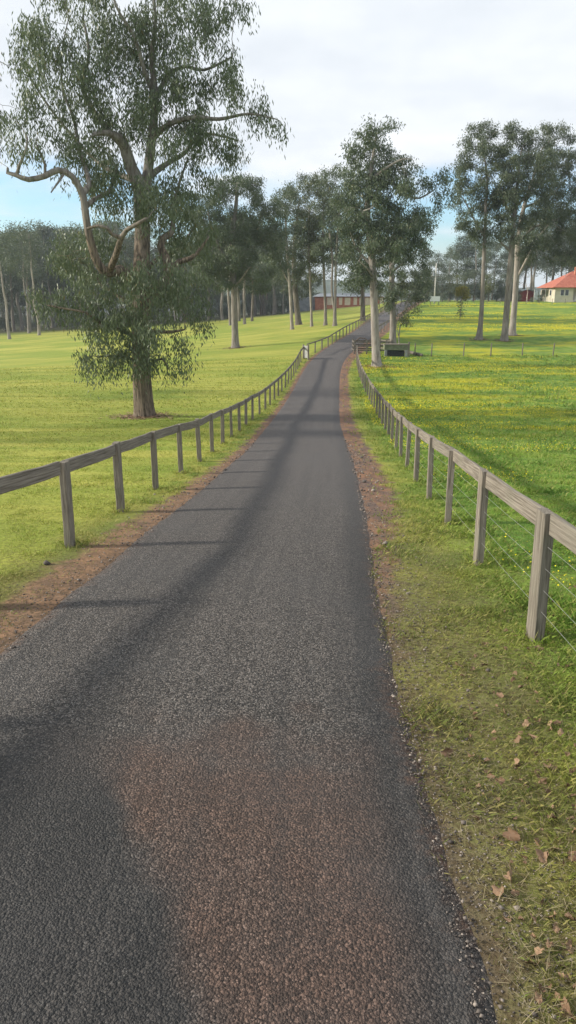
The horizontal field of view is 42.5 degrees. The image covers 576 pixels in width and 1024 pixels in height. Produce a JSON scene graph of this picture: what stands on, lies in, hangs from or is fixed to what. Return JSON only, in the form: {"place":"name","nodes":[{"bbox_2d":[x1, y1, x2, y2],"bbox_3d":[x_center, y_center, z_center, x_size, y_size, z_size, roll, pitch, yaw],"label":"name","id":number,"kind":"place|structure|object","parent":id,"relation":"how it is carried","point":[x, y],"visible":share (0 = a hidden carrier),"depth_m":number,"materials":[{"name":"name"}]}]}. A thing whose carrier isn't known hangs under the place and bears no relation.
{"place":"outdoors","nodes":[
{"label":"outdoors","id":0,"kind":"place"},
{"bbox_2d":[0,301,497,1023],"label":"road","id":1,"kind":"structure","parent":0,"point":[212,799],"depth_m":4.06,"materials":[{"name":"grey asphalt"}]},
{"bbox_2d":[13,280,540,305],"bbox_3d":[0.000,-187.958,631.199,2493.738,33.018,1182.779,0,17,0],"label":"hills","id":2,"kind":"structure","parent":0,"point":[328,287],"depth_m":967.08,"materials":[{"name":"green plant"}]},
{"bbox_2d":[0,300,575,1023],"bbox_3d":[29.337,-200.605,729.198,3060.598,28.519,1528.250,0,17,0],"label":"ground","id":3,"kind":"structure","parent":0,"point":[268,336],"depth_m":12.52,"materials":[{"name":"green plant"}]},
{"bbox_2d":[0,303,19,330],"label":"shrub","id":4,"kind":"object","parent":3,"relation":"on","point":[9,314],"visible":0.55,"depth_m":178.91,"materials":[{"name":"green plant"}]},
{"bbox_2d":[0,220,23,338],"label":"gum tree","id":5,"kind":"object","parent":3,"relation":"on","point":[7,239],"visible":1,"depth_m":136.08,"materials":[{"name":"green plant"}]},
{"bbox_2d":[0,244,25,329],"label":"gum tree","id":6,"kind":"object","parent":3,"relation":"on","point":[9,298],"visible":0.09,"depth_m":180.03,"materials":[{"name":"green plant"}]},
{"bbox_2d":[0,222,41,332],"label":"gum tree","id":7,"kind":"object","parent":3,"relation":"on","point":[23,274],"visible":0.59,"depth_m":150.10,"materials":[{"name":"green plant"}]},
{"bbox_2d":[0,234,44,330],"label":"gum tree","id":8,"kind":"object","parent":3,"relation":"on","point":[12,288],"visible":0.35,"depth_m":165.78,"materials":[{"name":"green plant"}]},
{"bbox_2d":[14,306,36,328],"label":"shrub","id":9,"kind":"object","parent":3,"relation":"on","point":[25,318],"visible":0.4,"depth_m":187.99,"materials":[{"name":"green plant"}]},
{"bbox_2d":[0,220,52,331],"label":"gum tree","id":10,"kind":"object","parent":3,"relation":"on","point":[13,273],"visible":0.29,"depth_m":156.56,"materials":[{"name":"green plant"}]},
{"bbox_2d":[0,226,55,330],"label":"gum tree","id":11,"kind":"object","parent":3,"relation":"on","point":[18,305],"visible":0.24,"depth_m":173.45,"materials":[{"name":"green plant"}]},
{"bbox_2d":[12,217,47,334],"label":"gum tree","id":12,"kind":"object","parent":3,"relation":"on","point":[29,261],"visible":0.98,"depth_m":141.31,"materials":[{"name":"green plant"}]},
{"bbox_2d":[17,227,48,327],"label":"gum tree","id":13,"kind":"object","parent":3,"relation":"on","point":[30,286],"visible":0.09,"depth_m":204.16,"materials":[{"name":"green plant"}]},
{"bbox_2d":[24,218,50,327],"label":"gum tree","id":14,"kind":"object","parent":3,"relation":"on","point":[36,222],"visible":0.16,"depth_m":189.69,"materials":[{"name":"green plant"}]},
{"bbox_2d":[18,265,57,326],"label":"gum tree","id":15,"kind":"object","parent":3,"relation":"on","point":[23,299],"visible":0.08,"depth_m":214.12,"materials":[{"name":"green plant"}]},
{"bbox_2d":[18,220,73,327],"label":"gum tree","id":16,"kind":"object","parent":3,"relation":"on","point":[47,273],"visible":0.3,"depth_m":185.48,"materials":[{"name":"green plant"}]},
{"bbox_2d":[40,311,58,327],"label":"shrub","id":17,"kind":"object","parent":3,"relation":"on","point":[47,322],"visible":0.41,"depth_m":193.55,"materials":[{"name":"green plant"}]},
{"bbox_2d":[31,225,71,326],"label":"gum tree","id":18,"kind":"object","parent":3,"relation":"on","point":[45,285],"visible":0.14,"depth_m":193.16,"materials":[{"name":"green plant"}]},
{"bbox_2d":[34,220,78,326],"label":"gum tree","id":19,"kind":"object","parent":3,"relation":"on","point":[50,232],"visible":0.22,"depth_m":186.88,"materials":[{"name":"green plant"}]},
{"bbox_2d":[46,221,85,326],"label":"gum tree","id":20,"kind":"object","parent":3,"relation":"on","point":[66,243],"visible":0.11,"depth_m":181.90,"materials":[{"name":"green plant"}]},
{"bbox_2d":[58,226,106,325],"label":"gum tree","id":21,"kind":"object","parent":3,"relation":"on","point":[74,232],"visible":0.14,"depth_m":155.34,"materials":[{"name":"green plant"}]},
{"bbox_2d":[69,218,122,325],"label":"gum tree","id":22,"kind":"object","parent":3,"relation":"on","point":[82,228],"visible":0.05,"depth_m":174.00,"materials":[{"name":"green plant"}]},
{"bbox_2d":[91,219,125,314],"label":"gum tree","id":23,"kind":"object","parent":3,"relation":"on","point":[109,250],"visible":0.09,"depth_m":179.26,"materials":[{"name":"green plant"}]},
{"bbox_2d":[92,218,130,309],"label":"gum tree","id":24,"kind":"object","parent":3,"relation":"on","point":[110,254],"visible":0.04,"depth_m":195.35,"materials":[{"name":"green plant"}]},
{"bbox_2d":[97,218,155,322],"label":"gum tree","id":25,"kind":"object","parent":3,"relation":"on","point":[115,231],"visible":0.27,"depth_m":163.66,"materials":[{"name":"green plant"}]},
{"bbox_2d":[0,0,294,417],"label":"gum tree","id":26,"kind":"object","parent":3,"relation":"on","point":[144,297],"visible":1,"depth_m":32.99,"materials":[{"name":"green plant"}]},
{"bbox_2d":[123,229,177,323],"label":"gum tree","id":27,"kind":"object","parent":3,"relation":"on","point":[131,240],"visible":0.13,"depth_m":164.52,"materials":[{"name":"green plant"}]},
{"bbox_2d":[0,346,303,547],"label":"timber fence","id":28,"kind":"object","parent":3,"relation":"on","point":[62,469],"visible":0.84,"depth_m":11.99,"materials":[{"name":"grey wood"}]},
{"bbox_2d":[302,344,308,359],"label":"white board","id":29,"kind":"object","parent":28,"relation":"attached to","point":[306,351],"visible":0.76,"depth_m":70.90,"materials":[{"name":"paint"}]},
{"bbox_2d":[151,256,195,320],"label":"gum tree","id":30,"kind":"object","parent":3,"relation":"on","point":[173,281],"visible":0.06,"depth_m":167.61,"materials":[{"name":"green plant"}]},
{"bbox_2d":[171,243,204,319],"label":"gum tree","id":31,"kind":"object","parent":3,"relation":"on","point":[193,293],"visible":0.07,"depth_m":179.30,"materials":[{"name":"green plant"}]},
{"bbox_2d":[185,231,225,320],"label":"gum tree","id":32,"kind":"object","parent":3,"relation":"on","point":[209,309],"visible":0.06,"depth_m":159.46,"materials":[{"name":"green plant"}]},
{"bbox_2d":[194,288,225,318],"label":"shrub","id":33,"kind":"object","parent":3,"relation":"on","point":[212,309],"visible":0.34,"depth_m":179.63,"materials":[{"name":"green plant"}]},
{"bbox_2d":[195,236,226,319],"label":"gum tree","id":34,"kind":"object","parent":3,"relation":"on","point":[221,308],"visible":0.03,"depth_m":156.39,"materials":[{"name":"green plant"}]},
{"bbox_2d":[205,292,226,316],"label":"shrub","id":35,"kind":"object","parent":3,"relation":"on","point":[216,304],"visible":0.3,"depth_m":197.35,"materials":[{"name":"green plant"}]},
{"bbox_2d":[218,297,230,317],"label":"shrub","id":36,"kind":"object","parent":3,"relation":"on","point":[226,307],"visible":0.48,"depth_m":171.36,"materials":[{"name":"green plant"}]},
{"bbox_2d":[208,215,257,325],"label":"gum tree","id":37,"kind":"object","parent":3,"relation":"on","point":[229,305],"visible":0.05,"depth_m":131.70,"materials":[{"name":"green plant"}]},
{"bbox_2d":[180,171,295,347],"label":"gum tree","id":38,"kind":"object","parent":3,"relation":"on","point":[231,254],"visible":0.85,"depth_m":80.25,"materials":[{"name":"green plant"}]},
{"bbox_2d":[217,208,263,320],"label":"gum tree","id":39,"kind":"object","parent":3,"relation":"on","point":[239,309],"visible":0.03,"depth_m":144.20,"materials":[{"name":"green plant"}]},
{"bbox_2d":[227,215,270,323],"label":"gum tree","id":40,"kind":"object","parent":3,"relation":"on","point":[244,313],"visible":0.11,"depth_m":130.71,"materials":[{"name":"green plant"}]},
{"bbox_2d":[240,294,259,315],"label":"shrub","id":41,"kind":"object","parent":3,"relation":"on","point":[248,311],"visible":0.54,"depth_m":188.24,"materials":[{"name":"green plant"}]},
{"bbox_2d":[236,220,271,320],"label":"gum tree","id":42,"kind":"object","parent":3,"relation":"on","point":[252,304],"visible":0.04,"depth_m":139.58,"materials":[{"name":"green plant"}]},
{"bbox_2d":[245,287,271,314],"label":"shrub","id":43,"kind":"object","parent":3,"relation":"on","point":[266,309],"visible":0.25,"depth_m":195.61,"materials":[{"name":"green plant"}]},
{"bbox_2d":[249,226,270,314],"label":"gum tree","id":44,"kind":"object","parent":3,"relation":"on","point":[263,308],"visible":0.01,"depth_m":186.89,"materials":[{"name":"green plant"}]},
{"bbox_2d":[257,236,285,314],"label":"gum tree","id":45,"kind":"object","parent":3,"relation":"on","point":[273,310],"visible":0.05,"depth_m":168.35,"materials":[{"name":"green plant"}]},
{"bbox_2d":[265,291,288,312],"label":"shrub","id":46,"kind":"object","parent":3,"relation":"on","point":[278,308],"visible":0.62,"depth_m":195.37,"materials":[{"name":"green plant"}]},
{"bbox_2d":[270,285,293,312],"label":"shrub","id":47,"kind":"object","parent":3,"relation":"on","point":[285,300],"visible":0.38,"depth_m":196.51,"materials":[{"name":"green plant"}]},
{"bbox_2d":[257,180,311,329],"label":"gum tree","id":48,"kind":"object","parent":3,"relation":"on","point":[290,194],"visible":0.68,"depth_m":102.38,"materials":[{"name":"green plant"}]},
{"bbox_2d":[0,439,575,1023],"bbox_3d":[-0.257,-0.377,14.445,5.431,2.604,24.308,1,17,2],"label":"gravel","id":49,"kind":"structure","parent":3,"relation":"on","point":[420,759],"depth_m":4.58,"materials":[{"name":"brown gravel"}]},
{"bbox_2d":[278,263,302,307],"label":"gum tree","id":50,"kind":"object","parent":3,"relation":"on","point":[287,292],"visible":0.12,"depth_m":177.73,"materials":[{"name":"green plant"}]},
{"bbox_2d":[269,171,333,324],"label":"gum tree","id":51,"kind":"object","parent":3,"relation":"on","point":[296,299],"visible":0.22,"depth_m":113.87,"materials":[{"name":"green plant"}]},
{"bbox_2d":[84,334,523,419],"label":"bark litter","id":52,"kind":"object","parent":3,"relation":"on","point":[138,417],"visible":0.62,"depth_m":36.73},
{"bbox_2d":[288,172,339,326],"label":"gum tree","id":53,"kind":"object","parent":3,"relation":"on","point":[308,220],"visible":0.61,"depth_m":103.51,"materials":[{"name":"green plant"}]},
{"bbox_2d":[293,171,348,325],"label":"gum tree","id":54,"kind":"object","parent":3,"relation":"on","point":[324,279],"visible":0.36,"depth_m":103.05,"materials":[{"name":"green plant"}]},
{"bbox_2d":[303,161,364,325],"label":"gum tree","id":55,"kind":"object","parent":3,"relation":"on","point":[334,215],"visible":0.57,"depth_m":99.96,"materials":[{"name":"green plant"}]},
{"bbox_2d":[298,293,384,310],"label":"long building","id":56,"kind":"structure","parent":3,"relation":"on","point":[348,300],"depth_m":197.43,"materials":[{"name":"red brick"}]},
{"bbox_2d":[307,305,386,352],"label":"timber fence","id":57,"kind":"object","parent":3,"relation":"on","point":[380,309],"visible":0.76,"depth_m":85.89,"materials":[{"name":"grey wood"}]},
{"bbox_2d":[333,213,379,320],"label":"gum tree","id":58,"kind":"object","parent":3,"relation":"on","point":[362,309],"visible":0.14,"depth_m":107.27,"materials":[{"name":"green plant"}]},
{"bbox_2d":[352,337,392,353],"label":"stock yard","id":59,"kind":"structure","parent":3,"relation":"on","point":[366,342],"depth_m":74.15,"materials":[{"name":"grey wood"}]},
{"bbox_2d":[326,112,460,367],"bbox_3d":[8.652,-22.397,62.822,10.746,20.543,7.077,6,18,20],"label":"gum tree","id":60,"kind":"object","parent":3,"relation":"on","point":[377,182],"visible":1,"depth_m":61.53,"materials":[{"name":"green plant"}]},
{"bbox_2d":[383,342,409,356],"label":"water trough","id":61,"kind":"object","parent":3,"relation":"on","point":[394,349],"visible":0.89,"depth_m":72.67,"materials":[{"name":"grey concrete"}]},
{"bbox_2d":[361,207,437,343],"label":"gum tree","id":62,"kind":"object","parent":3,"relation":"on","point":[421,283],"visible":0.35,"depth_m":78.41,"materials":[{"name":"green plant"}]},
{"bbox_2d":[380,278,422,343],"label":"young gum","id":63,"kind":"object","parent":3,"relation":"on","point":[407,315],"visible":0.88,"depth_m":79.14,"materials":[{"name":"green plant"}]},
{"bbox_2d":[402,266,425,305],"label":"shrub","id":64,"kind":"object","parent":3,"relation":"on","point":[414,289],"visible":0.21,"depth_m":143.27,"materials":[{"name":"green plant"}]},
{"bbox_2d":[422,251,452,295],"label":"gum tree","id":65,"kind":"object","parent":3,"relation":"on","point":[439,264],"visible":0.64,"depth_m":203.91,"materials":[{"name":"green plant"}]},
{"bbox_2d":[428,275,455,301],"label":"shrub","id":66,"kind":"object","parent":3,"relation":"on","point":[442,295],"visible":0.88,"depth_m":164.92,"materials":[{"name":"green plant"}]},
{"bbox_2d":[441,748,453,757],"bbox_3d":[0.964,1.440,4.442,0.100,0.059,0.037,-6,-13,-32],"label":"dead leaf","id":67,"kind":"object","parent":3,"relation":"on","point":[445,752],"visible":0.98,"depth_m":4.44,"materials":[{"name":"brown plant"}]},
{"bbox_2d":[437,271,458,300],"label":"shrub","id":68,"kind":"object","parent":3,"relation":"on","point":[451,296],"visible":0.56,"depth_m":169.51,"materials":[{"name":"green plant"}]},
{"bbox_2d":[442,244,464,300],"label":"gum tree","id":69,"kind":"object","parent":3,"relation":"on","point":[455,254],"visible":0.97,"depth_m":197.41,"materials":[{"name":"green plant"}]},
{"bbox_2d":[440,242,472,299],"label":"gum tree","id":70,"kind":"object","parent":3,"relation":"on","point":[462,259],"visible":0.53,"depth_m":207.14,"materials":[{"name":"green plant"}]},
{"bbox_2d":[446,274,468,301],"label":"shrub","id":71,"kind":"object","parent":3,"relation":"on","point":[454,282],"visible":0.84,"depth_m":166.75,"materials":[{"name":"green plant"}]},
{"bbox_2d":[455,285,471,316],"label":"young tree","id":72,"kind":"object","parent":3,"relation":"on","point":[462,292],"visible":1,"depth_m":107.45,"materials":[{"name":"green plant"}]},
{"bbox_2d":[356,345,575,650],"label":"timber fence","id":73,"kind":"object","parent":3,"relation":"on","point":[550,525],"visible":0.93,"depth_m":8.24,"materials":[{"name":"wood"}]},
{"bbox_2d":[453,269,479,300],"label":"shrub","id":74,"kind":"object","parent":3,"relation":"on","point":[471,282],"visible":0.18,"depth_m":173.43,"materials":[{"name":"green plant"}]},
{"bbox_2d":[453,233,481,283],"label":"gum tree","id":75,"kind":"object","parent":3,"relation":"on","point":[470,254],"visible":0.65,"depth_m":206.06,"materials":[{"name":"green plant"}]},
{"bbox_2d":[360,303,575,585],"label":"flowers","id":76,"kind":"object","parent":3,"relation":"on","point":[470,384],"visible":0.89,"depth_m":51.99,"materials":[{"name":"yellow plant"}]},
{"bbox_2d":[458,268,488,300],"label":"shrub","id":77,"kind":"object","parent":3,"relation":"on","point":[476,284],"visible":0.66,"depth_m":168.86,"materials":[{"name":"green plant"}]},
{"bbox_2d":[373,519,575,1023],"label":"dry litter","id":78,"kind":"object","parent":3,"relation":"on","point":[540,934],"visible":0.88,"depth_m":3.75,"materials":[{"name":"plant"}]},
{"bbox_2d":[461,235,495,299],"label":"gum tree","id":79,"kind":"object","parent":3,"relation":"on","point":[479,254],"visible":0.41,"depth_m":194.00,"materials":[{"name":"green plant"}]},
{"bbox_2d":[468,241,505,299],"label":"gum tree","id":80,"kind":"object","parent":3,"relation":"on","point":[497,267],"visible":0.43,"depth_m":205.86,"materials":[{"name":"green plant"}]},
{"bbox_2d":[444,119,530,339],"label":"gum tree","id":81,"kind":"object","parent":3,"relation":"on","point":[479,229],"visible":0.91,"depth_m":79.25,"materials":[{"name":"green plant"}]},
{"bbox_2d":[478,273,498,300],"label":"shrub","id":82,"kind":"object","parent":3,"relation":"on","point":[489,284],"visible":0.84,"depth_m":166.07,"materials":[{"name":"green plant"}]},
{"bbox_2d":[414,343,569,355],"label":"wire fence","id":83,"kind":"object","parent":3,"relation":"on","point":[522,344],"visible":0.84,"depth_m":72.71,"materials":[{"name":"grey wood"}]},
{"bbox_2d":[479,240,507,299],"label":"gum tree","id":84,"kind":"object","parent":3,"relation":"on","point":[495,250],"visible":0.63,"depth_m":203.76,"materials":[{"name":"green plant"}]},
{"bbox_2d":[491,885,503,895],"bbox_3d":[0.926,1.665,3.268,0.056,0.034,0.093,-30,2,-5],"label":"dead leaf","id":85,"kind":"object","parent":3,"relation":"on","point":[496,891],"visible":0.95,"depth_m":3.26,"materials":[{"name":"beige plant"}]},
{"bbox_2d":[490,277,505,300],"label":"shrub","id":86,"kind":"object","parent":3,"relation":"on","point":[498,293],"visible":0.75,"depth_m":169.46,"materials":[{"name":"green plant"}]},
{"bbox_2d":[492,270,513,299],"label":"shrub","id":87,"kind":"object","parent":3,"relation":"on","point":[503,276],"visible":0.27,"depth_m":171.08,"materials":[{"name":"green plant"}]},
{"bbox_2d":[488,240,522,282],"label":"gum tree","id":88,"kind":"object","parent":3,"relation":"on","point":[499,261],"visible":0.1,"depth_m":217.57,"materials":[{"name":"green plant"}]},
{"bbox_2d":[496,239,523,264],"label":"gum tree","id":89,"kind":"object","parent":3,"relation":"on","point":[503,258],"visible":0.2,"depth_m":208.25,"materials":[{"name":"green plant"}]},
{"bbox_2d":[502,827,520,840],"bbox_3d":[1.100,1.593,3.655,0.106,0.064,0.038,2,-15,45],"label":"dead leaf","id":90,"kind":"object","parent":3,"relation":"on","point":[514,835],"visible":1,"depth_m":3.65,"materials":[{"name":"beige plant"}]},
{"bbox_2d":[501,278,522,300],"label":"shrub","id":91,"kind":"object","parent":3,"relation":"on","point":[503,289],"visible":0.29,"depth_m":166.65,"materials":[{"name":"green plant"}]},
{"bbox_2d":[499,251,527,281],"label":"gum tree","id":92,"kind":"object","parent":3,"relation":"on","point":[505,266],"visible":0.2,"depth_m":201.50,"materials":[{"name":"green plant"}]},
{"bbox_2d":[488,123,562,340],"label":"gum tree","id":93,"kind":"object","parent":3,"relation":"on","point":[517,175],"visible":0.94,"depth_m":78.39,"materials":[{"name":"green plant"}]},
{"bbox_2d":[518,289,535,301],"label":"shed","id":94,"kind":"structure","parent":3,"relation":"on","point":[524,294],"depth_m":168.89,"materials":[{"name":"grey metal"}]},
{"bbox_2d":[521,293,531,301],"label":"door","id":95,"kind":"structure","parent":94,"relation":"in","point":[524,296],"depth_m":168.95,"materials":[{"name":"wood"}]},
{"bbox_2d":[505,226,551,288],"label":"gum tree","id":96,"kind":"object","parent":3,"relation":"on","point":[526,273],"visible":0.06,"depth_m":213.02,"materials":[{"name":"green plant"}]},
{"bbox_2d":[504,231,554,289],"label":"gum tree","id":97,"kind":"object","parent":3,"relation":"on","point":[542,268],"visible":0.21,"depth_m":194.82,"materials":[{"name":"green plant"}]},
{"bbox_2d":[521,224,557,290],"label":"gum tree","id":98,"kind":"object","parent":3,"relation":"on","point":[533,284],"visible":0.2,"depth_m":195.93,"materials":[{"name":"green plant"}]},
{"bbox_2d":[535,849,546,862],"bbox_3d":[1.204,1.631,3.502,0.050,0.031,0.085,-12,37,0],"label":"dead leaf","id":99,"kind":"object","parent":3,"relation":"on","point":[540,854],"visible":0.98,"depth_m":3.51,"materials":[{"name":"brown plant"}]},
{"bbox_2d":[509,118,575,335],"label":"gum tree","id":100,"kind":"object","parent":3,"relation":"on","point":[567,166],"visible":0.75,"depth_m":83.26,"materials":[{"name":"green plant"}]},
{"bbox_2d":[526,235,564,283],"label":"gum tree","id":101,"kind":"object","parent":3,"relation":"on","point":[554,268],"visible":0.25,"depth_m":197.85,"materials":[{"name":"green plant"}]},
{"bbox_2d":[536,216,570,280],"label":"gum tree","id":102,"kind":"object","parent":3,"relation":"on","point":[549,271],"visible":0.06,"depth_m":220.64,"materials":[{"name":"green plant"}]},
{"bbox_2d":[537,267,575,301],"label":"house","id":103,"kind":"structure","parent":3,"relation":"on","point":[561,288],"depth_m":161.84,"materials":[{"name":"ceramic"}]},
{"bbox_2d":[551,222,574,273],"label":"gum tree","id":104,"kind":"object","parent":3,"relation":"on","point":[566,244],"visible":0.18,"depth_m":197.14,"materials":[{"name":"green plant"}]},
{"bbox_2d":[559,996,574,1019],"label":"dead leaf","id":105,"kind":"object","parent":3,"relation":"on","point":[565,1006],"visible":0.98,"depth_m":2.68,"materials":[{"name":"beige plant"}]},
{"bbox_2d":[567,849,575,862],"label":"dead leaf","id":106,"kind":"object","parent":3,"relation":"on","point":[572,857],"visible":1,"depth_m":3.51,"materials":[{"name":"brown plant"}]},
{"bbox_2d":[0,0,575,287],"label":"sky","id":107,"kind":"structure","parent":0,"point":[437,67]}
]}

